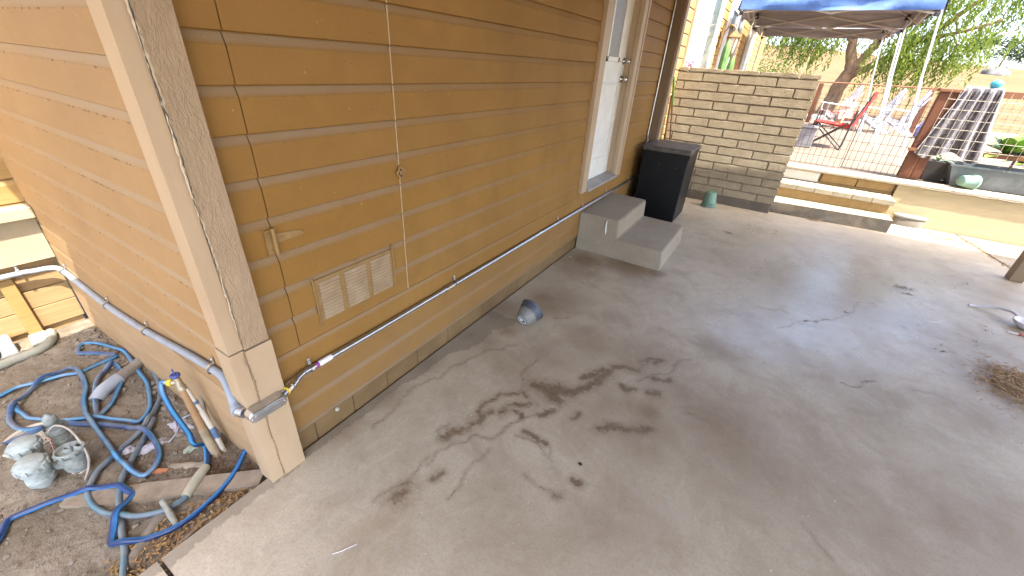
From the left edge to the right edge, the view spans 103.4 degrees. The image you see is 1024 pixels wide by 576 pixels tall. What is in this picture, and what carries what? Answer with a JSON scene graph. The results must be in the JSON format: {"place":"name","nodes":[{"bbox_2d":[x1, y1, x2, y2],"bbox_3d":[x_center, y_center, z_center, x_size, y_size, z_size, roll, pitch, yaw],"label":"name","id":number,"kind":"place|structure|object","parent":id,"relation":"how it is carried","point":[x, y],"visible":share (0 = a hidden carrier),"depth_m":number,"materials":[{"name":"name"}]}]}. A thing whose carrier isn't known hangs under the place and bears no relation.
{"place":"outdoors","nodes":[
{"label":"outdoors","id":0,"kind":"place"},
{"bbox_2d":[138,562,166,575],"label":"path","id":1,"kind":"structure","parent":0,"point":[155,569],"depth_m":1.32,"materials":[{"name":"concrete"}]},
{"bbox_2d":[0,45,1023,575],"bbox_3d":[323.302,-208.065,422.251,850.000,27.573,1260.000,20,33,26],"label":"ground","id":2,"kind":"structure","parent":0,"point":[1012,81],"depth_m":30.40,"materials":[{"name":"beige soil"}]},
{"bbox_2d":[0,156,84,342],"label":"house wing","id":3,"kind":"structure","parent":2,"relation":"on","point":[30,304],"depth_m":2.36,"materials":[{"name":"yellow wood"}]},
{"bbox_2d":[0,294,266,575],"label":"dirt bed","id":4,"kind":"object","parent":2,"relation":"on","point":[55,541],"visible":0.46,"depth_m":1.70,"materials":[{"name":"brown soil"}]},
{"bbox_2d":[0,444,6,456],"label":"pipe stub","id":5,"kind":"object","parent":4,"relation":"on","point":[3,447],"visible":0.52,"depth_m":1.76,"materials":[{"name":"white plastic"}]},
{"bbox_2d":[0,334,18,358],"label":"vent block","id":6,"kind":"structure","parent":4,"relation":"on","point":[8,347],"depth_m":2.32,"materials":[{"name":"white concrete"}]},
{"bbox_2d":[4,434,48,460],"bbox_3d":[-2.008,0.701,1.691,0.102,0.162,0.102,20,33,26],"label":"sprinkler valve","id":7,"kind":"object","parent":4,"relation":"on","point":[17,449],"visible":0.63,"depth_m":1.65,"materials":[{"name":"white plastic"}]},
{"bbox_2d":[2,422,50,457],"bbox_3d":[-2.171,0.686,1.832,0.196,0.030,0.196,20,33,26],"label":"hose","id":8,"kind":"object","parent":4,"relation":"on","point":[20,432],"visible":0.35,"depth_m":1.84,"materials":[{"name":"white plastic"}]},
{"bbox_2d":[0,328,56,369],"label":"pipe","id":9,"kind":"object","parent":4,"relation":"on","point":[50,340],"visible":0.99,"depth_m":2.33,"materials":[{"name":"beige plastic"}]},
{"bbox_2d":[14,403,42,420],"bbox_3d":[-2.321,0.606,1.942,0.274,0.027,0.044,13,31,16],"label":"garden hose","id":10,"kind":"object","parent":4,"relation":"on","point":[21,412],"visible":0.85,"depth_m":1.93,"materials":[{"name":"blue rubber"}]},
{"bbox_2d":[28,330,45,346],"bbox_3d":[-2.844,0.315,2.438,0.120,0.070,0.085,20,33,26],"label":"downspout","id":11,"kind":"object","parent":4,"relation":"on","point":[37,338],"visible":0.65,"depth_m":2.42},
{"bbox_2d":[10,453,69,488],"bbox_3d":[-1.893,0.738,1.635,0.103,0.158,0.141,8,30,7],"label":"sprinkler valve","id":12,"kind":"object","parent":4,"relation":"on","point":[35,470],"visible":0.94,"depth_m":1.59,"materials":[{"name":"white plastic"}]},
{"bbox_2d":[41,413,74,446],"bbox_3d":[-1.983,0.630,1.770,0.073,0.214,0.073,20,33,26],"label":"sprinkler valve","id":13,"kind":"object","parent":4,"relation":"on","point":[58,436],"visible":0.8,"depth_m":1.75,"materials":[{"name":"white plastic"}]},
{"bbox_2d":[46,424,89,480],"bbox_3d":[-1.852,0.672,1.701,0.277,0.164,0.062,19,32,24],"label":"cable","id":14,"kind":"object","parent":4,"relation":"on","point":[75,435],"visible":1,"depth_m":1.68,"materials":[{"name":"white plastic"}]},
{"bbox_2d":[52,440,90,473],"bbox_3d":[-1.824,0.711,1.688,0.095,0.160,0.098,20,33,26],"label":"sprinkler valve","id":15,"kind":"object","parent":4,"relation":"on","point":[73,452],"visible":0.88,"depth_m":1.66,"materials":[{"name":"white plastic"}]},
{"bbox_2d":[0,341,161,477],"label":"garden hose","id":16,"kind":"object","parent":4,"relation":"on","point":[102,436],"visible":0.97,"depth_m":1.92,"materials":[{"name":"blue rubber"}]},
{"bbox_2d":[92,360,123,414],"bbox_3d":[-2.109,0.518,2.112,0.126,0.039,0.481,-19,37,-35],"label":"garden hose","id":17,"kind":"object","parent":4,"relation":"on","point":[109,405],"visible":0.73,"depth_m":2.09,"materials":[{"name":"rubber"}]},
{"bbox_2d":[88,357,143,400],"bbox_3d":[-2.107,0.488,2.181,0.075,0.091,0.328,4,29,0],"label":"drain pipe","id":18,"kind":"object","parent":4,"relation":"on","point":[104,390],"visible":0.86,"depth_m":2.12,"materials":[{"name":"grey plastic"}]},
{"bbox_2d":[0,448,246,547],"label":"garden hose","id":19,"kind":"object","parent":4,"relation":"on","point":[111,538],"visible":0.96,"depth_m":1.53,"materials":[{"name":"blue rubber"}]},
{"bbox_2d":[68,328,195,436],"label":"dirt clods","id":20,"kind":"object","parent":4,"relation":"on","point":[96,337],"visible":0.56,"depth_m":2.28,"materials":[{"name":"brown soil"}]},
{"bbox_2d":[116,417,155,575],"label":"garden hose","id":21,"kind":"object","parent":4,"relation":"on","point":[124,549],"visible":0.85,"depth_m":1.56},
{"bbox_2d":[121,436,168,455],"bbox_3d":[-1.651,0.710,1.801,0.204,0.026,0.081,-14,34,-28],"label":"rag","id":22,"kind":"object","parent":4,"relation":"on","point":[147,448],"visible":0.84,"depth_m":1.80,"materials":[{"name":"white fabric"}]},
{"bbox_2d":[84,348,209,518],"bbox_3d":[-1.835,0.477,1.842,1.372,0.413,0.399,24,35,32],"label":"garden hose","id":23,"kind":"object","parent":4,"relation":"on","point":[192,484],"visible":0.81,"depth_m":1.67,"materials":[{"name":"blue rubber"}]},
{"bbox_2d":[128,513,166,568],"bbox_3d":[-1.335,0.921,1.484,0.054,0.060,0.218,-1,30,-8],"label":"old pipe","id":24,"kind":"object","parent":4,"relation":"on","point":[153,524],"visible":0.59,"depth_m":1.45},
{"bbox_2d":[151,468,168,473],"bbox_3d":[-1.497,0.777,1.714,0.072,0.017,0.020,2,29,-3],"label":"wood scrap","id":25,"kind":"object","parent":4,"relation":"on","point":[157,470],"visible":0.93,"depth_m":1.71,"materials":[{"name":"wood"}]},
{"bbox_2d":[59,469,264,508],"bbox_3d":[-1.396,0.818,1.636,0.710,0.040,0.080,-2,30,-10],"label":"plank","id":26,"kind":"object","parent":4,"relation":"on","point":[171,489],"visible":0.85,"depth_m":1.63,"materials":[{"name":"brown wood"}]},
{"bbox_2d":[159,499,178,530],"bbox_3d":[-1.293,0.857,1.531,0.132,0.066,0.023,23,34,30],"label":"pipe","id":27,"kind":"object","parent":4,"relation":"on","point":[169,512],"visible":0.97,"depth_m":1.53,"materials":[{"name":"white plastic"}]},
{"bbox_2d":[129,442,221,509],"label":"leaf litter","id":28,"kind":"object","parent":4,"relation":"on","point":[163,474],"visible":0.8,"depth_m":1.72,"materials":[{"name":"brown plant"}]},
{"bbox_2d":[167,414,193,442],"bbox_3d":[-1.574,0.650,1.917,0.100,0.023,0.172,-19,37,-35],"label":"tape strip","id":29,"kind":"object","parent":4,"relation":"on","point":[174,425],"visible":0.59,"depth_m":1.92,"materials":[{"name":"white plastic"}]},
{"bbox_2d":[103,481,262,575],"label":"leaf litter","id":30,"kind":"object","parent":4,"relation":"on","point":[239,493],"visible":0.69,"depth_m":1.49,"materials":[{"name":"brown plant"}]},
{"bbox_2d":[168,461,203,468],"bbox_3d":[-1.396,0.768,1.744,0.146,0.039,0.040,1,29,-6],"label":"broken board","id":31,"kind":"object","parent":4,"relation":"on","point":[186,465],"visible":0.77,"depth_m":1.73,"materials":[{"name":"brown wood"}]},
{"bbox_2d":[183,445,197,453],"bbox_3d":[-1.438,0.716,1.809,0.057,0.011,0.043,-17,36,-33],"label":"leaf","id":32,"kind":"object","parent":4,"relation":"on","point":[189,448],"visible":0.98,"depth_m":1.81,"materials":[{"name":"plant"}]},
{"bbox_2d":[178,518,207,543],"bbox_3d":[-1.181,0.903,1.502,0.013,0.022,0.104,11,30,13],"label":"wood strip","id":33,"kind":"object","parent":4,"relation":"on","point":[189,534],"visible":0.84,"depth_m":1.49,"materials":[{"name":"brown wood"}]},
{"bbox_2d":[163,369,225,457],"bbox_3d":[-1.348,0.540,1.729,0.153,0.463,0.066,14,31,18],"label":"pipe","id":34,"kind":"object","parent":4,"relation":"on","point":[215,445],"visible":0.98,"depth_m":1.74,"materials":[{"name":"beige plastic"}]},
{"bbox_2d":[199,395,210,419],"bbox_3d":[-1.373,0.607,1.837,0.020,0.203,0.175,-21,38,-37],"label":"stick","id":35,"kind":"object","parent":4,"relation":"on","point":[203,405],"visible":0.2,"depth_m":1.84,"materials":[{"name":"brown wood"}]},
{"bbox_2d":[181,437,265,511],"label":"leaf litter","id":36,"kind":"object","parent":4,"relation":"on","point":[226,470],"visible":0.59,"depth_m":1.77,"materials":[{"name":"brown plant"}]},
{"bbox_2d":[0,0,766,482],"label":"house","id":37,"kind":"structure","parent":2,"relation":"on","point":[258,200],"depth_m":1.61,"materials":[{"name":"paint"}]},
{"bbox_2d":[0,174,638,422],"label":"electrical conduit","id":38,"kind":"object","parent":37,"relation":"attached to","point":[263,408],"visible":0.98,"depth_m":1.78,"materials":[{"name":"metal"}]},
{"bbox_2d":[588,0,634,178],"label":"door","id":39,"kind":"structure","parent":37,"relation":"in","point":[623,10],"depth_m":3.61,"materials":[{"name":"white paint"}]},
{"bbox_2d":[685,0,726,71],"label":"window","id":40,"kind":"structure","parent":37,"relation":"in","point":[710,12],"depth_m":5.71,"materials":[{"name":"white glass"}]},
{"bbox_2d":[718,24,740,56],"bbox_3d":[3.575,-4.041,6.635,0.302,0.480,0.191,20,33,26],"label":"wall lantern","id":41,"kind":"object","parent":37,"relation":"attached to","point":[734,37],"depth_m":6.57,"materials":[{"name":"brown metal"}]},
{"bbox_2d":[723,3,743,59],"bbox_3d":[4.163,-4.427,7.873,0.045,1.630,1.750,20,33,26],"label":"window","id":42,"kind":"structure","parent":37,"relation":"in","point":[735,15],"depth_m":7.36,"materials":[{"name":"white glass"}]},
{"bbox_2d":[740,31,754,69],"bbox_3d":[5.887,-5.466,10.470,0.036,2.000,1.200,20,33,26],"label":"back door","id":43,"kind":"structure","parent":37,"relation":"in","point":[751,31],"depth_m":10.34,"materials":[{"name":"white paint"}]},
{"bbox_2d":[757,45,800,77],"bbox_3d":[10.184,-7.713,15.577,2.219,2.798,2.850,-20,37,-36],"label":"bush","id":44,"kind":"object","parent":2,"relation":"on","point":[773,70],"visible":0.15,"depth_m":15.23,"materials":[{"name":"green plant"}]},
{"bbox_2d":[759,0,1023,112],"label":"pepper tree","id":45,"kind":"object","parent":2,"relation":"on","point":[907,61],"visible":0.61,"depth_m":14.04,"materials":[{"name":"green plant"}]},
{"bbox_2d":[904,31,951,50],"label":"ridge tree","id":46,"kind":"object","parent":2,"relation":"on","point":[939,42],"visible":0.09,"depth_m":76.33,"materials":[{"name":"green plant"}]},
{"bbox_2d":[962,32,1010,64],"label":"ridge tree","id":47,"kind":"object","parent":2,"relation":"on","point":[981,43],"visible":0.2,"depth_m":69.76,"materials":[{"name":"green plant"}]},
{"bbox_2d":[980,67,1010,75],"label":"boulder","id":48,"kind":"object","parent":2,"relation":"on","point":[1000,71],"visible":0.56,"depth_m":46.17,"materials":[{"name":"grey stone"}]},
{"bbox_2d":[980,35,1023,66],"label":"ridge tree","id":49,"kind":"object","parent":2,"relation":"on","point":[1006,49],"visible":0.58,"depth_m":67.46,"materials":[{"name":"green plant"}]},
{"bbox_2d":[1005,46,1023,67],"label":"ridge tree","id":50,"kind":"object","parent":2,"relation":"on","point":[1019,58],"visible":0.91,"depth_m":66.75,"materials":[{"name":"green plant"}]},
{"bbox_2d":[161,197,1023,575],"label":"patio","id":51,"kind":"structure","parent":0,"point":[695,405],"depth_m":1.95,"materials":[{"name":"concrete"}]},
{"bbox_2d":[517,299,542,325],"bbox_3d":[0.101,0.177,2.672,0.170,0.170,0.118,25,55,32],"label":"bowl planter","id":52,"kind":"object","parent":51,"relation":"on","point":[530,312],"visible":1,"depth_m":2.63,"materials":[{"name":"grey ceramic"}]},
{"bbox_2d":[576,193,682,270],"bbox_3d":[1.181,-0.579,3.937,0.800,0.373,0.873,20,33,26],"label":"doorstep","id":53,"kind":"object","parent":51,"relation":"on","point":[621,227],"visible":1,"depth_m":3.72,"materials":[{"name":"concrete"}]},
{"bbox_2d":[664,95,671,139],"bbox_3d":[2.033,-1.894,5.429,0.123,1.260,0.026,0,29,-6],"label":"wooden stake","id":54,"kind":"object","parent":51,"relation":"on","point":[668,115],"visible":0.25,"depth_m":5.24,"materials":[{"name":"brown wood"}]},
{"bbox_2d":[635,136,701,221],"bbox_3d":[1.786,-1.307,4.756,0.562,0.861,0.590,20,33,26],"label":"storage bin","id":55,"kind":"object","parent":51,"relation":"on","point":[665,173],"visible":0.94,"depth_m":4.54,"materials":[{"name":"black plastic"}]},
{"bbox_2d":[669,77,674,139],"bbox_3d":[2.045,-1.906,5.243,0.273,1.466,0.030,9,30,9],"label":"broom pole","id":56,"kind":"object","parent":51,"relation":"on","point":[673,90],"visible":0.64,"depth_m":5.04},
{"bbox_2d":[685,58,698,66],"bbox_3d":[2.253,-2.170,5.563,0.157,1.737,0.159,20,33,26],"label":"flower bunch","id":57,"kind":"object","parent":51,"relation":"on","point":[690,63],"visible":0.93,"depth_m":5.16,"materials":[{"name":"pink plant"}]},
{"bbox_2d":[701,190,716,207],"bbox_3d":[2.591,-1.168,5.289,0.178,0.199,0.178,20,33,26],"label":"plant pot","id":58,"kind":"object","parent":51,"relation":"on","point":[709,200],"visible":1,"depth_m":5.24,"materials":[{"name":"green plastic"}]},
{"bbox_2d":[666,67,821,212],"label":"block wall","id":59,"kind":"structure","parent":51,"relation":"on","point":[743,129],"depth_m":5.06,"materials":[{"name":"brick"}]},
{"bbox_2d":[769,177,895,232],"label":"garden steps","id":60,"kind":"structure","parent":51,"relation":"on","point":[855,208],"depth_m":5.09,"materials":[{"name":"concrete"}]},
{"bbox_2d":[729,233,995,351],"bbox_3d":[2.838,0.014,3.412,2.044,0.007,1.808,20,33,26],"label":"debris","id":61,"kind":"object","parent":51,"relation":"on","point":[876,305],"visible":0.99,"depth_m":2.96,"materials":[{"name":"brown plant"}]},
{"bbox_2d":[891,226,969,240],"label":"leaf litter","id":62,"kind":"object","parent":51,"relation":"on","point":[916,230],"visible":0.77,"depth_m":4.91,"materials":[{"name":"brown plant"}]},
{"bbox_2d":[915,231,1009,267],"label":"leaf litter","id":63,"kind":"object","parent":51,"relation":"on","point":[966,244],"visible":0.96,"depth_m":4.65,"materials":[{"name":"brown plant"}]},
{"bbox_2d":[941,344,1023,417],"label":"straw pile","id":64,"kind":"object","parent":51,"relation":"on","point":[1008,382],"visible":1,"depth_m":2.44,"materials":[{"name":"brown plant"}]},
{"bbox_2d":[968,304,1023,329],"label":"scoop","id":65,"kind":"object","parent":51,"relation":"on","point":[1018,320],"visible":1,"depth_m":3.08,"materials":[{"name":"white plastic"}]},
{"bbox_2d":[1005,250,1023,282],"bbox_3d":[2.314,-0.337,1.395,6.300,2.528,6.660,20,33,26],"label":"post","id":66,"kind":"object","parent":51,"relation":"on","point":[1015,272],"visible":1,"depth_m":3.74,"materials":[{"name":"beige wood"}]},
{"bbox_2d":[765,0,1023,69],"label":"sky","id":67,"kind":"structure","parent":0,"point":[1005,64],"materials":[{"name":"white"}]},
{"bbox_2d":[783,162,1023,246],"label":"retaining wall","id":68,"kind":"structure","parent":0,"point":[986,215],"depth_m":4.89,"materials":[{"name":"white paint"}]},
{"bbox_2d":[955,175,981,189],"bbox_3d":[5.472,-1.271,4.864,0.176,0.181,0.180,6,29,5],"label":"mint pot","id":69,"kind":"object","parent":68,"relation":"on","point":[970,182],"visible":0.96,"depth_m":4.81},
{"bbox_2d":[789,118,1023,195],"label":"yard paving","id":70,"kind":"structure","parent":0,"point":[881,150],"depth_m":7.06,"materials":[{"name":"beige concrete"}]},
{"bbox_2d":[717,39,734,73],"bbox_3d":[3.307,-3.125,6.525,0.380,1.518,0.380,20,33,26],"label":"cactus","id":71,"kind":"object","parent":70,"relation":"on","point":[724,57],"visible":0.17,"depth_m":6.27,"materials":[{"name":"plant"}]},
{"bbox_2d":[733,61,738,69],"bbox_3d":[4.058,-3.645,7.785,0.240,1.278,0.240,20,33,26],"label":"terracotta ornament","id":72,"kind":"object","parent":70,"relation":"on","point":[736,65],"visible":0.2,"depth_m":7.43,"materials":[{"name":"orange ceramic"}]},
{"bbox_2d":[795,124,818,147],"bbox_3d":[5.269,-2.736,7.264,0.300,0.348,0.440,20,33,26],"label":"storage tote","id":73,"kind":"object","parent":70,"relation":"on","point":[806,137],"visible":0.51,"depth_m":7.11,"materials":[{"name":"grey plastic"}]},
{"bbox_2d":[742,23,903,143],"bbox_3d":[6.849,-5.009,9.070,2.927,2.729,2.452,20,33,26],"label":"canopy","id":74,"kind":"object","parent":70,"relation":"on","point":[875,34],"visible":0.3,"depth_m":9.40,"materials":[{"name":"white metal"}]},
{"bbox_2d":[725,0,948,164],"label":"canopy","id":75,"kind":"object","parent":70,"relation":"on","point":[831,14],"visible":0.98,"depth_m":7.08,"materials":[{"name":"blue metal"}]},
{"bbox_2d":[815,85,863,125],"bbox_3d":[8.651,-4.821,10.734,0.695,1.069,0.624,11,30,13],"label":"adirondack chair","id":76,"kind":"object","parent":70,"relation":"on","point":[833,115],"visible":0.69,"depth_m":10.66,"materials":[{"name":"white plastic"}]},
{"bbox_2d":[832,97,858,129],"bbox_3d":[8.670,-4.479,10.408,0.449,0.770,0.500,11,30,13],"label":"adirondack chair","id":77,"kind":"object","parent":70,"relation":"on","point":[850,116],"visible":0.67,"depth_m":10.47,"materials":[{"name":"white plastic"}]},
{"bbox_2d":[812,92,879,149],"bbox_3d":[5.835,-2.989,7.185,0.741,0.946,0.656,24,35,32],"label":"camp chair","id":78,"kind":"object","parent":70,"relation":"on","point":[840,126],"visible":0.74,"depth_m":7.16,"materials":[{"name":"red fabric"}]},
{"bbox_2d":[851,88,906,133],"bbox_3d":[9.111,-4.419,10.075,0.695,1.069,0.624,14,31,18],"label":"adirondack chair","id":79,"kind":"object","parent":70,"relation":"on","point":[886,113],"visible":0.63,"depth_m":9.98,"materials":[{"name":"white plastic"}]},
{"bbox_2d":[879,90,932,135],"bbox_3d":[9.637,-4.342,10.000,0.695,1.069,0.624,17,32,22],"label":"adirondack chair","id":80,"kind":"object","parent":70,"relation":"on","point":[903,120],"visible":0.62,"depth_m":9.94,"materials":[{"name":"white plastic"}]},
{"bbox_2d":[790,88,1023,179],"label":"yard fence","id":81,"kind":"object","parent":70,"relation":"on","point":[913,165],"visible":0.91,"depth_m":5.03,"materials":[{"name":"metal"}]},
{"bbox_2d":[914,86,1004,163],"bbox_3d":[5.383,-1.947,4.825,0.620,0.817,0.162,20,33,26],"label":"blanket","id":82,"kind":"object","parent":81,"relation":"on","point":[985,95],"visible":0.95,"depth_m":4.79,"materials":[{"name":"grey fabric"}]},
{"bbox_2d":[990,80,1003,87],"bbox_3d":[5.505,-2.314,4.591,0.110,0.090,0.110,20,33,26],"label":"ball","id":83,"kind":"object","parent":82,"relation":"on","point":[997,84],"visible":1,"depth_m":4.56,"materials":[{"name":"teal plastic"}]},
{"bbox_2d":[805,81,1023,138],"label":"fence","id":84,"kind":"object","parent":70,"relation":"on","point":[911,129],"visible":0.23,"depth_m":10.56,"materials":[{"name":"metal"}]},
{"bbox_2d":[919,154,952,181],"bbox_3d":[5.494,-1.585,5.269,0.307,0.326,0.362,20,33,26],"label":"dark planter","id":85,"kind":"object","parent":70,"relation":"on","point":[935,169],"visible":0.75,"depth_m":5.19,"materials":[{"name":"black plastic"}]},
{"bbox_2d":[942,159,1023,194],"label":"planter trough","id":86,"kind":"object","parent":70,"relation":"on","point":[1000,179],"visible":0.8,"depth_m":4.85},
{"bbox_2d":[984,130,1023,170],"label":"leafy plant","id":87,"kind":"object","parent":86,"relation":"on","point":[1007,148],"visible":0.84,"depth_m":4.77,"materials":[{"name":"green plant"}]},
{"bbox_2d":[1001,160,1023,165],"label":"leafy plant","id":88,"kind":"object","parent":86,"relation":"in","point":[1018,163],"visible":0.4,"depth_m":4.71,"materials":[{"name":"green plant"}]},
{"bbox_2d":[891,213,928,230],"bbox_3d":[4.913,-0.828,5.017,0.353,0.148,0.141,20,33,26],"label":"meter box","id":89,"kind":"object","parent":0,"point":[909,221],"visible":0.96,"depth_m":4.97,"materials":[{"name":"metal"}]},
{"bbox_2d":[807,114,1016,137],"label":"road","id":90,"kind":"structure","parent":0,"point":[815,116],"depth_m":13.01,"materials":[{"name":"grey asphalt"}]},
{"bbox_2d":[913,121,923,137],"bbox_3d":[9.788,-3.752,9.391,0.560,0.567,0.336,20,33,26],"label":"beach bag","id":91,"kind":"object","parent":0,"point":[917,130],"visible":0.05,"depth_m":9.51,"materials":[{"name":"blue fabric"}]},
{"bbox_2d":[957,235,1023,267],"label":"side path","id":92,"kind":"structure","parent":0,"point":[1007,254],"depth_m":4.53,"materials":[{"name":"concrete"}]}
]}

